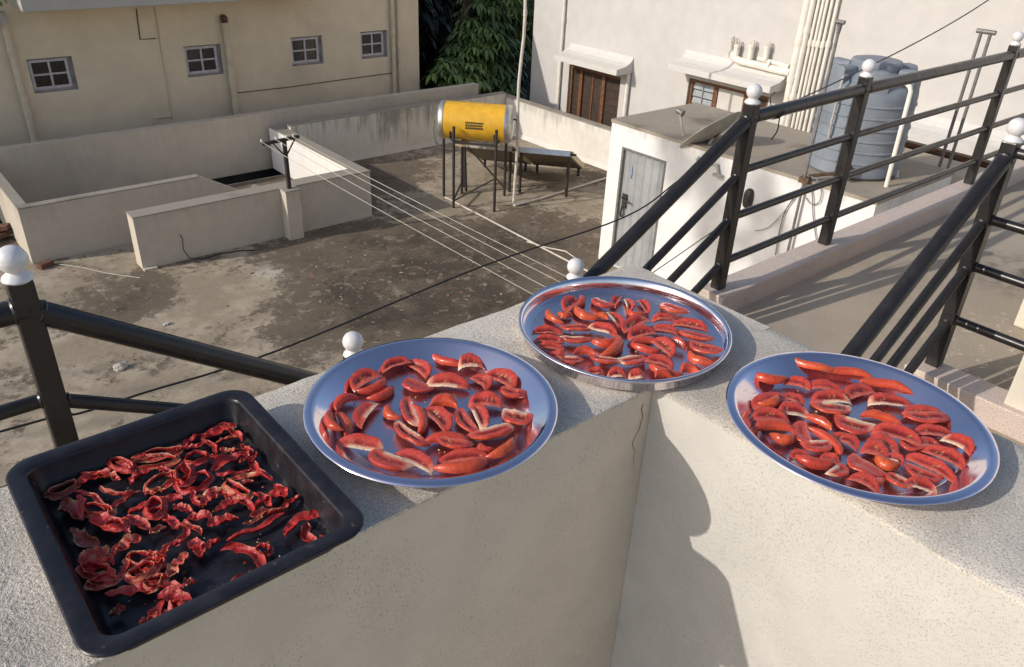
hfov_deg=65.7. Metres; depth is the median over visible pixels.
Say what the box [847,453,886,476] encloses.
tomato slice
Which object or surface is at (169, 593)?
dried tomato
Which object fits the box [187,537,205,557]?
dried tomato
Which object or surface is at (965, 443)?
tomato slice
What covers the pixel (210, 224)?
roof wall
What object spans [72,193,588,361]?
roof litter
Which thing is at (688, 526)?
parapet wall
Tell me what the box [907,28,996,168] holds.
steel pole
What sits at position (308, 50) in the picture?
window
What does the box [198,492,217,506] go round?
dried tomato
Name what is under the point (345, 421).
tomato slice
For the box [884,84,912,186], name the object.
tank pipe
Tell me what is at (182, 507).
dried tomato
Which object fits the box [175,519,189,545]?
dried tomato
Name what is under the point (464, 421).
tomato slice
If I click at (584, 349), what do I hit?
tomato slice
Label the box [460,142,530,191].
metal stand
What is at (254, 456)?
dried tomato
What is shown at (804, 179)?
steel pole
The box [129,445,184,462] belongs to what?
dried tomato
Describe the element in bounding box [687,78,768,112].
window
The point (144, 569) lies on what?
dried tomato
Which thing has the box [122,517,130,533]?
dried tomato
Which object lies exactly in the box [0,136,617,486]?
rooftop floor
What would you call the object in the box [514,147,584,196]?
solar collector
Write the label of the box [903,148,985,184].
side roof
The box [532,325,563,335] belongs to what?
tomato slice
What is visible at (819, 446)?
tomato slice
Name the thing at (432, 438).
tomato slice
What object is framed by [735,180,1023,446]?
terrace floor
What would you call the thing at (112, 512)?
dried tomato
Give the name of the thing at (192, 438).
dried tomato
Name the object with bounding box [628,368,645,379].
tomato slice
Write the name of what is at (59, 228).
roof wall
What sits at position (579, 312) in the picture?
tomato slice
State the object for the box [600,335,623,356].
tomato slice
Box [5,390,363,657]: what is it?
baking tray
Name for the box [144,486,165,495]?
dried tomato
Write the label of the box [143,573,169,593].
dried tomato
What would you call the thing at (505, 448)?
tomato slice
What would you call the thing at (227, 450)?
dried tomato
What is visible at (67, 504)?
dried tomato
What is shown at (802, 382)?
tomato slice
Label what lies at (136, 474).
dried tomato
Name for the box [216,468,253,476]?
dried tomato
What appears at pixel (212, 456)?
dried tomato
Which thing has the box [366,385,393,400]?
tomato slice
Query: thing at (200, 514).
dried tomato
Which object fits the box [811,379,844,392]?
tomato slice
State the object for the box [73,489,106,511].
dried tomato
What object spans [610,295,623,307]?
tomato slice
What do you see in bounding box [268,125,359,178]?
roof wall
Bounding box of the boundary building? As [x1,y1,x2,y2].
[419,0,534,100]
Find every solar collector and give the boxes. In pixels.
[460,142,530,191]
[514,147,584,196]
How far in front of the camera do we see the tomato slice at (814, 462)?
1.07 m
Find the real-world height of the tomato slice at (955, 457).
0.013 m
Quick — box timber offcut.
[0,223,12,238]
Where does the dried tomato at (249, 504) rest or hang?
in the baking tray
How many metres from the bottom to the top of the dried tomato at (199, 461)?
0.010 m
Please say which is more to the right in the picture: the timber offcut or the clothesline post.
the clothesline post
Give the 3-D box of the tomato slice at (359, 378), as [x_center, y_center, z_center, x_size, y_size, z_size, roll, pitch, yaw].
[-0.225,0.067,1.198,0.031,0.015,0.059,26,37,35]
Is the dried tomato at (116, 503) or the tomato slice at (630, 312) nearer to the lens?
the dried tomato at (116, 503)
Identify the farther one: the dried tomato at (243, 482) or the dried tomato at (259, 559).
the dried tomato at (243, 482)
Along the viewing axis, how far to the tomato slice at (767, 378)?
1.24 m
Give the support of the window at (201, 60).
in the cream house at (71, 68)
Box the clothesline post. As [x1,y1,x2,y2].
[260,134,299,188]
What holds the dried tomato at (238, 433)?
in the baking tray
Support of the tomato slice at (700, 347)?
on the steel plate at (539, 303)
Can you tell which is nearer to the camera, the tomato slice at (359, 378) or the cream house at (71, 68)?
the tomato slice at (359, 378)
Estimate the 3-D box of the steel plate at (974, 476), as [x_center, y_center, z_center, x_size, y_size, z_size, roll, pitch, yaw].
[0.497,0.131,1.151,0.370,0.028,0.370,-21,37,-35]
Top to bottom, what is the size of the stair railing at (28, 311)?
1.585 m
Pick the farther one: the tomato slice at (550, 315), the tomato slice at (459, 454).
the tomato slice at (550, 315)
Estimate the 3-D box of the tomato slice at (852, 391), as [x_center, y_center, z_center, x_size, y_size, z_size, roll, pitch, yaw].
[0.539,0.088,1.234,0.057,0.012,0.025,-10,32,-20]
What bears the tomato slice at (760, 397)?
on the steel plate at (974, 476)
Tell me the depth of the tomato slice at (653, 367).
1.26 m
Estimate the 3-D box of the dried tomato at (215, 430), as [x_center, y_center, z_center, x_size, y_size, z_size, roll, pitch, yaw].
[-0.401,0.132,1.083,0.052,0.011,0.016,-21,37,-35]
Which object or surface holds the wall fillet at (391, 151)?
on the rooftop floor at (210, 286)
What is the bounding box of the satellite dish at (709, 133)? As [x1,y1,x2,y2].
[675,108,741,177]
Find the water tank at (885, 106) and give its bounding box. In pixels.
[806,55,921,180]
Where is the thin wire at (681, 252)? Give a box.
[653,232,710,272]
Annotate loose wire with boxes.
[755,201,790,230]
[775,198,794,254]
[805,176,821,204]
[810,183,816,238]
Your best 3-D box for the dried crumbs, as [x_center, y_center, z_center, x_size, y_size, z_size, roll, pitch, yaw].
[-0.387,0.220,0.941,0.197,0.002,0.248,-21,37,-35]
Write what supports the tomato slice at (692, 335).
on the steel plate at (539, 303)
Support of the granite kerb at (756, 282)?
on the terrace floor at (831, 309)
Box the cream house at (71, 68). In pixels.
[0,0,419,146]
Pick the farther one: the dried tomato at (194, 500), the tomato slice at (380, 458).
the tomato slice at (380, 458)
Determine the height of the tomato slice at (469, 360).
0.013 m
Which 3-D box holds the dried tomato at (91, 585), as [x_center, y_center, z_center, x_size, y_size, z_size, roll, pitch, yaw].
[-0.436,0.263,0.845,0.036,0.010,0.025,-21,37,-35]
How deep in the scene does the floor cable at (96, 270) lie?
11.58 m
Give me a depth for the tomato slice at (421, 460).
1.04 m
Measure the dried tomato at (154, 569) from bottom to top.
0.011 m
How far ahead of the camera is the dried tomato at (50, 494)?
0.97 m
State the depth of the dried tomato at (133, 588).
0.84 m
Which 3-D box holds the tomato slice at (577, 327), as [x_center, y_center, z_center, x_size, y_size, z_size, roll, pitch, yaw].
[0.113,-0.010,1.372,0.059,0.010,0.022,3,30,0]
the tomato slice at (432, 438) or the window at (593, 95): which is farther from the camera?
the window at (593, 95)
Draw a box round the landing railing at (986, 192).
[840,118,1023,373]
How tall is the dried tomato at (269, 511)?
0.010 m
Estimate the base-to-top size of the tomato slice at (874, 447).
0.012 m
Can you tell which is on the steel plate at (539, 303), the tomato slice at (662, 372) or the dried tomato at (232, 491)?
the tomato slice at (662, 372)
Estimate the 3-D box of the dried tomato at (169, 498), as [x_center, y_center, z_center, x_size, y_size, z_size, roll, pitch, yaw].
[-0.430,0.203,0.956,0.062,0.010,0.013,-13,33,-25]
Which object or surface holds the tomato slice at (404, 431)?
on the steel plate at (332, 383)
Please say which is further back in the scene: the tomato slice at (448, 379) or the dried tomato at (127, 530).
the tomato slice at (448, 379)
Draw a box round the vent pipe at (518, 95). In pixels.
[512,0,526,205]
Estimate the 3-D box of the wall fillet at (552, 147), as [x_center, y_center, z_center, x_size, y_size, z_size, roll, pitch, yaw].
[1.871,-3.560,16.805,0.085,0.086,6.450,-21,37,-35]
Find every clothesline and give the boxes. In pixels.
[262,142,531,293]
[277,140,544,286]
[287,138,559,281]
[294,137,564,275]
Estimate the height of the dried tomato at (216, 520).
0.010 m
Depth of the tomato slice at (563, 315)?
1.41 m
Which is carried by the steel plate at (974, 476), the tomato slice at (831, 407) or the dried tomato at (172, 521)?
the tomato slice at (831, 407)
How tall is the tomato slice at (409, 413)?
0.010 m
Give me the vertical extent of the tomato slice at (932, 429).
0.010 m
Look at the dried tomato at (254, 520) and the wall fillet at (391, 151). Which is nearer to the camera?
the dried tomato at (254, 520)
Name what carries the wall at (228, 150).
on the ground
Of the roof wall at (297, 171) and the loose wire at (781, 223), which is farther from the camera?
the roof wall at (297, 171)
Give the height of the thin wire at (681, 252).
0.139 m
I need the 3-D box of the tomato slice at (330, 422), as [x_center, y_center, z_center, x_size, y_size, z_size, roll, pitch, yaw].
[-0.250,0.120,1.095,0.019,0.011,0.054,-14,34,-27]
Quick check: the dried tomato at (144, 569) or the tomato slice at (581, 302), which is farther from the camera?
the tomato slice at (581, 302)
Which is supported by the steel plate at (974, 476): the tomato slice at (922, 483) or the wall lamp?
the tomato slice at (922, 483)
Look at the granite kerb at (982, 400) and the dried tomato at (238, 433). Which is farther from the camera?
the granite kerb at (982, 400)
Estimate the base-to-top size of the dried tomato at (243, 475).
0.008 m
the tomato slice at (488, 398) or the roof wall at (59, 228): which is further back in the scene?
the roof wall at (59, 228)
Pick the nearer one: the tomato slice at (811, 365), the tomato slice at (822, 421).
the tomato slice at (822, 421)
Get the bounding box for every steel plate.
[303,338,557,487]
[518,276,731,390]
[726,351,999,504]
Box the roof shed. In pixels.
[598,103,954,289]
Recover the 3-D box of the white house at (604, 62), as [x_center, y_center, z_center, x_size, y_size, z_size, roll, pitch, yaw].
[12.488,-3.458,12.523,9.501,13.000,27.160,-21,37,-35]
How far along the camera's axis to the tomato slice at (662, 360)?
1.28 m
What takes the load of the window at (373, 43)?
in the cream house at (71, 68)
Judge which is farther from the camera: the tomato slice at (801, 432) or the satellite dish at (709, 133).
the satellite dish at (709, 133)
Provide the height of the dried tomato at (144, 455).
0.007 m
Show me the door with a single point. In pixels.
(642, 175)
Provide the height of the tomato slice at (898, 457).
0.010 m
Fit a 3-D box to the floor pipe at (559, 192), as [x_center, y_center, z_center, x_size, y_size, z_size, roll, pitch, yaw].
[1.037,-2.774,15.388,2.709,0.044,0.076,-23,39,-38]
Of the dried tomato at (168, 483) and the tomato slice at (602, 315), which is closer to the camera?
the dried tomato at (168, 483)
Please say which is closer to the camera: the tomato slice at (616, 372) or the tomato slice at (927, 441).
the tomato slice at (927, 441)
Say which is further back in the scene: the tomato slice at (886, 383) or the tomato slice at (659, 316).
the tomato slice at (659, 316)
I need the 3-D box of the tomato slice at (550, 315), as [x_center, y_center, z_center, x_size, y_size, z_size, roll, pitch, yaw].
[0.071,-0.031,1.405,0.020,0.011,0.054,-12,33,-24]
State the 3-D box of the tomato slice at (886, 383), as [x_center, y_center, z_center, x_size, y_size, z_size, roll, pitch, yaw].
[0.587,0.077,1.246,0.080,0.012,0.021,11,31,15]
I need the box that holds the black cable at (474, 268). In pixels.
[0,0,988,432]
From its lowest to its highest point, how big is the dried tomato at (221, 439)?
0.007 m
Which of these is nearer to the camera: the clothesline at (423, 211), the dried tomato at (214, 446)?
the dried tomato at (214, 446)
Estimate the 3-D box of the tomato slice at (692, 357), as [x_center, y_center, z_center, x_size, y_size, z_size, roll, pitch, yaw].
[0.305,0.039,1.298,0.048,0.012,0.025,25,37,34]
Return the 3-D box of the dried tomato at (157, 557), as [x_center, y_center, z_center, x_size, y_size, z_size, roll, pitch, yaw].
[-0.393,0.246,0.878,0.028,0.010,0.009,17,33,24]
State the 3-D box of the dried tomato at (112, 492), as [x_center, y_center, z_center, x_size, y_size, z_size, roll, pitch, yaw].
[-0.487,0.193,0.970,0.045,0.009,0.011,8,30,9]
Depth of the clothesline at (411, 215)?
4.81 m
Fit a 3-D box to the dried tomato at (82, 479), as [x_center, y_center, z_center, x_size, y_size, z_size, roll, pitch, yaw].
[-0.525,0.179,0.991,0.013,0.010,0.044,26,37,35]
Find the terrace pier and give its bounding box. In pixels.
[1004,355,1023,411]
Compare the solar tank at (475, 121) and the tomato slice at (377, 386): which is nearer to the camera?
the tomato slice at (377, 386)
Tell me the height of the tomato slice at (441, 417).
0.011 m
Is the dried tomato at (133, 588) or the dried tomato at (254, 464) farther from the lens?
the dried tomato at (254, 464)
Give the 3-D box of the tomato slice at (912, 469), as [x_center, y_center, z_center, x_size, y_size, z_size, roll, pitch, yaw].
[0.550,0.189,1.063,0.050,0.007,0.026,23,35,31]
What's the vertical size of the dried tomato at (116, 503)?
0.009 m
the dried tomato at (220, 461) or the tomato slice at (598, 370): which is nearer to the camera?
the dried tomato at (220, 461)
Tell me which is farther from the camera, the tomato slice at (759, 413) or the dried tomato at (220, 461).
the tomato slice at (759, 413)
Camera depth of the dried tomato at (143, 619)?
0.81 m
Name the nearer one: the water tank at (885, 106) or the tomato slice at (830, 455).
the tomato slice at (830, 455)
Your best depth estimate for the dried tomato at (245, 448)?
1.05 m
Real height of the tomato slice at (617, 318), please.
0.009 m
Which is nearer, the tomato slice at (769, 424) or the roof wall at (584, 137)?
the tomato slice at (769, 424)
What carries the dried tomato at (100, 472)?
in the baking tray
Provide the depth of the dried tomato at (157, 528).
0.92 m
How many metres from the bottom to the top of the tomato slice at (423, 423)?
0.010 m
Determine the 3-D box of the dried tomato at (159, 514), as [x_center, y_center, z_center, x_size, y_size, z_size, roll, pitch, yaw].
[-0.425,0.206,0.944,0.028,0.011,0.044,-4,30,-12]
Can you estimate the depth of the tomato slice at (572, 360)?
1.27 m
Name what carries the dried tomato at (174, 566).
in the baking tray
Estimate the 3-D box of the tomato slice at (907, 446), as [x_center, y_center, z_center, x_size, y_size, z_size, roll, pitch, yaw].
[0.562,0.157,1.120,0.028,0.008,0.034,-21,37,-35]
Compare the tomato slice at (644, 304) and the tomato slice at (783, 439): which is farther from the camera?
the tomato slice at (644, 304)
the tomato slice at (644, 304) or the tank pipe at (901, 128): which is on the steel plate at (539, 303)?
the tomato slice at (644, 304)
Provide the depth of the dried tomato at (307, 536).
0.92 m
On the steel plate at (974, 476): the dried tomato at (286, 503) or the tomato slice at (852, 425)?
the tomato slice at (852, 425)
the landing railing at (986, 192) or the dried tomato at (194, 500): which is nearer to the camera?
the dried tomato at (194, 500)
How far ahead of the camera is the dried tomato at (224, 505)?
0.96 m
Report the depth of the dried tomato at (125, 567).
0.86 m
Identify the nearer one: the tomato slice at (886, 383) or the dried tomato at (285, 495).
the dried tomato at (285, 495)
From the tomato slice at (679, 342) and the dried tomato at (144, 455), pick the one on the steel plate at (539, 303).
the tomato slice at (679, 342)
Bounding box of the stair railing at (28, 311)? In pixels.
[0,31,1023,487]
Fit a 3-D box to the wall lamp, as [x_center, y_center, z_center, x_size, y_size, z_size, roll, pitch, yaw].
[3.022,-1.699,10.197,0.080,0.332,0.124,-21,37,-35]
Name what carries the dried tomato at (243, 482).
in the baking tray
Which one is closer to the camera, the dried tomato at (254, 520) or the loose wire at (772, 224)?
the dried tomato at (254, 520)
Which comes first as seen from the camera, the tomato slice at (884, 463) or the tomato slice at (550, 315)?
the tomato slice at (884, 463)
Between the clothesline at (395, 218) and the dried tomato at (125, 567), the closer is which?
the dried tomato at (125, 567)
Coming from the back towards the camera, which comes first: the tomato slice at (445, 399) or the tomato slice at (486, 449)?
the tomato slice at (445, 399)
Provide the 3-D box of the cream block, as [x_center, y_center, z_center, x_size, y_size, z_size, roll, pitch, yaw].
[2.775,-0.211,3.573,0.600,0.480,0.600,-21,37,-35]
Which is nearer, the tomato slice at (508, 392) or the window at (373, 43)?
the tomato slice at (508, 392)
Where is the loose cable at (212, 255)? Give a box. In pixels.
[180,235,254,259]
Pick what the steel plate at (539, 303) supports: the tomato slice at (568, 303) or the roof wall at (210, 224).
the tomato slice at (568, 303)
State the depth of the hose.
12.91 m
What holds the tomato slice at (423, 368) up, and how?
on the steel plate at (332, 383)
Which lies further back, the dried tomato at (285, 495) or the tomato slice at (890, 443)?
the tomato slice at (890, 443)
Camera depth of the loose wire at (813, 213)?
9.54 m
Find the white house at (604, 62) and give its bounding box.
[530,0,1023,167]
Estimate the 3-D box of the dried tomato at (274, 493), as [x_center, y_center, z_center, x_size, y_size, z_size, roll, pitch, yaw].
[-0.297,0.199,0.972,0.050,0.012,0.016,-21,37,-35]
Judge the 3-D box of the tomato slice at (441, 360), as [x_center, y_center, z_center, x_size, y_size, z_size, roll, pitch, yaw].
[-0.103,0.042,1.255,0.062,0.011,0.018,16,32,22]
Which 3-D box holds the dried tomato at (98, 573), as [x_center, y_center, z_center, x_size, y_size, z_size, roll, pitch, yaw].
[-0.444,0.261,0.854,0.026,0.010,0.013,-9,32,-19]
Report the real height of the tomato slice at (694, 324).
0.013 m
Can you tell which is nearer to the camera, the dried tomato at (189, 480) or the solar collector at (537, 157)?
the dried tomato at (189, 480)
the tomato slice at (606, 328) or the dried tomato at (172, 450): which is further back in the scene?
the tomato slice at (606, 328)
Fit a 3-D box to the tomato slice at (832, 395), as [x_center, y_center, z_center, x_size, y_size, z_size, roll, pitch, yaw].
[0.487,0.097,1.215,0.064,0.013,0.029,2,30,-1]
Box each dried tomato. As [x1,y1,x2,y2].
[44,479,80,500]
[57,496,86,521]
[69,527,100,547]
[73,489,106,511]
[75,560,115,581]
[76,468,111,485]
[76,494,86,518]
[77,556,109,566]
[79,545,109,560]
[80,470,117,476]
[80,501,116,517]
[84,556,109,572]
[84,572,121,590]
[86,570,107,580]
[89,511,118,533]
[97,471,121,480]
[99,486,131,495]
[102,517,128,531]
[104,580,157,596]
[106,456,137,473]
[107,491,139,510]
[108,541,121,565]
[108,603,125,616]
[114,460,129,467]
[116,556,131,577]
[117,533,140,552]
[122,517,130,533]
[122,550,157,568]
[122,560,161,583]
[126,514,150,530]
[128,468,150,484]
[128,493,182,513]
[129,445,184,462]
[130,453,180,470]
[131,453,160,458]
[134,555,165,575]
[139,611,161,624]
[142,495,167,519]
[143,470,179,493]
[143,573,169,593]
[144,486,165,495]
[144,505,168,517]
[147,549,166,562]
[147,599,165,620]
[149,524,166,534]
[149,579,183,590]
[156,466,172,477]
[157,585,191,603]
[159,544,167,558]
[161,538,183,550]
[162,513,179,529]
[162,600,181,613]
[166,551,188,577]
[172,470,214,494]
[173,462,195,486]
[173,502,192,513]
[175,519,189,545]
[175,522,202,535]
[176,433,208,449]
[177,441,205,448]
[178,466,197,478]
[181,450,209,466]
[182,577,196,587]
[187,509,211,520]
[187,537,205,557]
[190,489,203,507]
[196,486,224,499]
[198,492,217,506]
[200,422,236,440]
[200,537,220,550]
[202,439,217,454]
[207,512,238,526]
[209,454,218,458]
[211,451,257,472]
[212,435,236,444]
[215,492,247,510]
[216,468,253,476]
[218,489,231,503]
[220,425,243,441]
[220,447,239,453]
[220,542,265,566]
[221,478,253,501]
[227,512,284,541]
[229,472,263,480]
[231,499,254,513]
[232,479,253,488]
[239,449,251,462]
[240,444,255,460]
[243,507,262,524]
[247,453,272,480]
[249,448,256,461]
[250,506,283,516]
[252,485,289,507]
[253,492,272,506]
[253,543,273,558]
[273,484,287,497]
[281,494,299,508]
[282,510,318,536]
[301,523,316,542]
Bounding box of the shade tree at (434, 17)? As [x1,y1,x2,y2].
[302,0,534,99]
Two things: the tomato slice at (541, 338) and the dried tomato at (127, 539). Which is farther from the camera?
the tomato slice at (541, 338)
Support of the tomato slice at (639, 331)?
on the steel plate at (539, 303)
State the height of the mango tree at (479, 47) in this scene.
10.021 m
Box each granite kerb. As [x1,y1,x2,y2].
[698,159,1023,310]
[903,358,1023,442]
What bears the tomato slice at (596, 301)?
on the steel plate at (539, 303)
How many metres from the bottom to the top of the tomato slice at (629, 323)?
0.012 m
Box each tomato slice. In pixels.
[323,410,343,430]
[333,393,358,411]
[334,412,352,435]
[337,433,383,450]
[350,368,383,392]
[352,402,380,428]
[355,377,386,394]
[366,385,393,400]
[368,448,416,470]
[381,356,413,373]
[383,404,401,419]
[394,421,430,446]
[395,448,434,475]
[400,396,418,426]
[402,377,435,392]
[406,359,431,379]
[411,404,428,433]
[424,406,452,430]
[425,431,468,442]
[426,372,469,390]
[430,393,457,408]
[432,353,458,366]
[432,457,488,473]
[436,447,491,464]
[437,436,473,448]
[454,408,478,432]
[458,353,485,370]
[466,423,513,440]
[468,373,492,390]
[468,391,502,407]
[468,404,489,428]
[477,443,494,453]
[483,368,517,387]
[485,437,514,458]
[500,386,526,397]
[502,408,533,424]
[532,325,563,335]
[534,334,563,343]
[538,341,564,352]
[545,309,563,323]
[549,350,565,358]
[557,311,572,318]
[559,355,584,364]
[560,324,590,331]
[560,335,592,342]
[561,295,578,311]
[573,295,585,307]
[573,345,595,354]
[574,306,599,319]
[587,366,604,375]
[588,321,617,336]
[589,354,619,363]
[590,337,614,347]
[591,297,614,308]
[594,312,607,319]
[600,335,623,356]
[605,312,623,328]
[607,366,626,378]
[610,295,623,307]
[618,355,645,364]
[621,314,650,332]
[623,299,634,312]
[626,310,645,315]
[627,324,658,341]
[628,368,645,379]
[630,343,660,353]
[631,336,655,343]
[636,299,650,314]
[643,354,672,369]
[649,364,682,376]
[650,336,675,358]
[651,312,675,322]
[653,323,678,336]
[654,368,672,377]
[659,303,689,313]
[671,337,685,350]
[672,318,707,333]
[678,330,714,341]
[680,362,698,372]
[687,350,713,364]
[688,340,722,353]
[751,391,788,410]
[752,407,790,424]
[754,418,794,431]
[756,372,787,383]
[757,394,779,406]
[769,432,795,444]
[778,401,808,417]
[783,376,810,391]
[783,392,804,406]
[789,448,810,461]
[791,421,811,441]
[795,358,834,371]
[795,454,835,469]
[800,440,832,452]
[801,413,832,430]
[808,426,843,456]
[809,401,851,413]
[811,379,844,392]
[811,389,852,405]
[820,452,839,464]
[825,462,849,476]
[827,366,871,376]
[831,432,859,451]
[834,414,875,434]
[845,383,875,399]
[846,472,878,492]
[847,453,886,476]
[858,377,912,393]
[859,439,888,457]
[860,409,901,423]
[867,432,899,452]
[868,392,911,406]
[870,422,922,444]
[874,455,900,470]
[885,472,913,488]
[889,452,903,466]
[899,438,924,451]
[902,411,949,423]
[903,404,941,417]
[904,452,957,482]
[904,475,936,491]
[905,462,943,482]
[913,423,951,436]
[919,445,965,469]
[920,436,940,446]
[939,433,974,455]
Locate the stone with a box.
[113,361,127,371]
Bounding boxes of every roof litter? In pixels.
[4,220,522,425]
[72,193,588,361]
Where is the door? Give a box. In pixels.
[615,150,663,266]
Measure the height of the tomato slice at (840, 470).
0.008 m
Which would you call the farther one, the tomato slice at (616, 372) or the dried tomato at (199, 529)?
the tomato slice at (616, 372)
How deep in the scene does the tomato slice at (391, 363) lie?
1.24 m
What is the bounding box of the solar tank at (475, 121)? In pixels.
[432,100,514,211]
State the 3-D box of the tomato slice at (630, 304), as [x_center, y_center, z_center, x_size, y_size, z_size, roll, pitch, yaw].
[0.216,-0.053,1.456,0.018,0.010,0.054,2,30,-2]
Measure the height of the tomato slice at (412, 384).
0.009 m
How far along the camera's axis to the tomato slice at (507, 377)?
1.22 m
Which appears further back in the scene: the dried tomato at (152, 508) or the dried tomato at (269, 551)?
the dried tomato at (152, 508)
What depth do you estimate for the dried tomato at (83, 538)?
0.90 m
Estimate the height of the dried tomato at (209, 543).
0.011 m
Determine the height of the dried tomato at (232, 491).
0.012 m
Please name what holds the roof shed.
on the rooftop floor at (210, 286)
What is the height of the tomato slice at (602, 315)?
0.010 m
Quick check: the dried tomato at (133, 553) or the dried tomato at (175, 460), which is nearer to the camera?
the dried tomato at (133, 553)
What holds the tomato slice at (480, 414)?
on the steel plate at (332, 383)
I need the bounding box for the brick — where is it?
[36,259,54,269]
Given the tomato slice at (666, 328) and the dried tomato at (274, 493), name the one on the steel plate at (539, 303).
the tomato slice at (666, 328)
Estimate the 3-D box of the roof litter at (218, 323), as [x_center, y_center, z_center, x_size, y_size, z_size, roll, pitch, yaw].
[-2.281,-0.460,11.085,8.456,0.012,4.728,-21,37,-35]
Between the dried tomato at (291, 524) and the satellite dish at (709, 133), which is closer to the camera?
the dried tomato at (291, 524)
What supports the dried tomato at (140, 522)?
in the baking tray
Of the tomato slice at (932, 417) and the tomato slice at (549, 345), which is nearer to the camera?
the tomato slice at (932, 417)
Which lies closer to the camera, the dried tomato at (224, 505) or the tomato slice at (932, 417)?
the dried tomato at (224, 505)
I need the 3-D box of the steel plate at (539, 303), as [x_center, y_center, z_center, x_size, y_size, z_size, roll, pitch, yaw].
[0.192,-0.007,1.367,0.364,0.028,0.364,-21,38,-35]
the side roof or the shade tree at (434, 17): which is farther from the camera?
the shade tree at (434, 17)
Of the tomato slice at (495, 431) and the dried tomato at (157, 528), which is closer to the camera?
the dried tomato at (157, 528)
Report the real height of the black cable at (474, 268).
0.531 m
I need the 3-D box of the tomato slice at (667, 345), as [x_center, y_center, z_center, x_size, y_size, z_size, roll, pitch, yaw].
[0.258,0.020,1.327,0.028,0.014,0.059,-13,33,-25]
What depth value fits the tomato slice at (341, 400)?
1.15 m
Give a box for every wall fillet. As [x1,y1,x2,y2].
[344,138,460,160]
[513,131,607,170]
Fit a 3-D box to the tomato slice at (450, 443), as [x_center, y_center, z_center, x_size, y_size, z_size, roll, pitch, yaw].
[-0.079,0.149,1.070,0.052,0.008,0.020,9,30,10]
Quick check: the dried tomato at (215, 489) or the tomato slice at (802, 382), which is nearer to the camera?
the dried tomato at (215, 489)
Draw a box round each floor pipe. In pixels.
[445,196,587,271]
[514,177,606,205]
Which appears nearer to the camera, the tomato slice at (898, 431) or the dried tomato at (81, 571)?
the dried tomato at (81, 571)
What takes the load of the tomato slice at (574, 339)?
on the steel plate at (539, 303)
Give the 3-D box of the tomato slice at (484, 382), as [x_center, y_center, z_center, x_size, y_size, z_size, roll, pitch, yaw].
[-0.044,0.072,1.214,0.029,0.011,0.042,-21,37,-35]
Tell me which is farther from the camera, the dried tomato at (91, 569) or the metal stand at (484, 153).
the metal stand at (484, 153)
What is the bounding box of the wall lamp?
[742,188,753,208]
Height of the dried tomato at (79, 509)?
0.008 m
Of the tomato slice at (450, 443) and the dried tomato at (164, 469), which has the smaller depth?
the dried tomato at (164, 469)
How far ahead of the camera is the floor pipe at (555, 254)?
13.45 m
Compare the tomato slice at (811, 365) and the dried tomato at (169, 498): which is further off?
the tomato slice at (811, 365)
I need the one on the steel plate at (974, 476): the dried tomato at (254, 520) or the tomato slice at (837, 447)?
the tomato slice at (837, 447)
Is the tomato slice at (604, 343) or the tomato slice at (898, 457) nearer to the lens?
the tomato slice at (898, 457)
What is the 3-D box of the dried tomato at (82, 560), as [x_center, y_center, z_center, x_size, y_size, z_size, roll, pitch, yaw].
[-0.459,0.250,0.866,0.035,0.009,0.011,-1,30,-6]
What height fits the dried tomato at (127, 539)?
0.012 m
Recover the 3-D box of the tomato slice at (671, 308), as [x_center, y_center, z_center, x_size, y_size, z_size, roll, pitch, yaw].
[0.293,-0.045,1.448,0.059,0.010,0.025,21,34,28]
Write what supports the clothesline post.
on the roof wall at (210, 224)
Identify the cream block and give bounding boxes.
[1014,299,1023,328]
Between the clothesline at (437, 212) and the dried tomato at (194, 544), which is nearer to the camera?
the dried tomato at (194, 544)
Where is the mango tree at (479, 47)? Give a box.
[419,0,534,97]
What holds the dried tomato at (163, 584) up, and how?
in the baking tray
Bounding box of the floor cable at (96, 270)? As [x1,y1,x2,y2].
[54,263,139,277]
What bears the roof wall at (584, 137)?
on the rooftop floor at (210, 286)
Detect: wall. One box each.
[0,83,478,223]
[0,172,238,263]
[0,264,1023,666]
[126,166,371,271]
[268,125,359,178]
[287,91,505,156]
[505,93,611,164]
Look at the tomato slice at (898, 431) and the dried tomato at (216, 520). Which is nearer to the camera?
the dried tomato at (216, 520)
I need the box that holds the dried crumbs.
[84,441,280,604]
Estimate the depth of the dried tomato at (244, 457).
1.03 m
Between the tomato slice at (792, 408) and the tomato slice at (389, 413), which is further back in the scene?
the tomato slice at (792, 408)
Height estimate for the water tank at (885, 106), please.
1.336 m
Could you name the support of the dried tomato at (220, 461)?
in the baking tray
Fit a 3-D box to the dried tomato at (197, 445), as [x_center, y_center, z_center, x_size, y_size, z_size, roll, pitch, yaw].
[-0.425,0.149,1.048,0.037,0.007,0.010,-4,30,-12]
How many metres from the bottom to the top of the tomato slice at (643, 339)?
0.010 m
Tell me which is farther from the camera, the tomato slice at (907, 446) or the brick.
the brick
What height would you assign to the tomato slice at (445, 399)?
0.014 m
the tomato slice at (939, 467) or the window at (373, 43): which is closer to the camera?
the tomato slice at (939, 467)
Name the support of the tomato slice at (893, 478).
on the steel plate at (974, 476)
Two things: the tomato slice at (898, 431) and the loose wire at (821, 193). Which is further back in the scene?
the loose wire at (821, 193)
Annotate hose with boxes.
[527,241,575,257]
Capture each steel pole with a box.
[787,19,845,250]
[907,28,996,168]
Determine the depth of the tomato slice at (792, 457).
1.09 m
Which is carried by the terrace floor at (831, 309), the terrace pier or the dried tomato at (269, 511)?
the terrace pier
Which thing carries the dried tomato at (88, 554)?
in the baking tray
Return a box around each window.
[26,56,78,93]
[183,44,223,76]
[290,35,323,65]
[360,30,387,58]
[568,65,620,126]
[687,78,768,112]
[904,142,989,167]

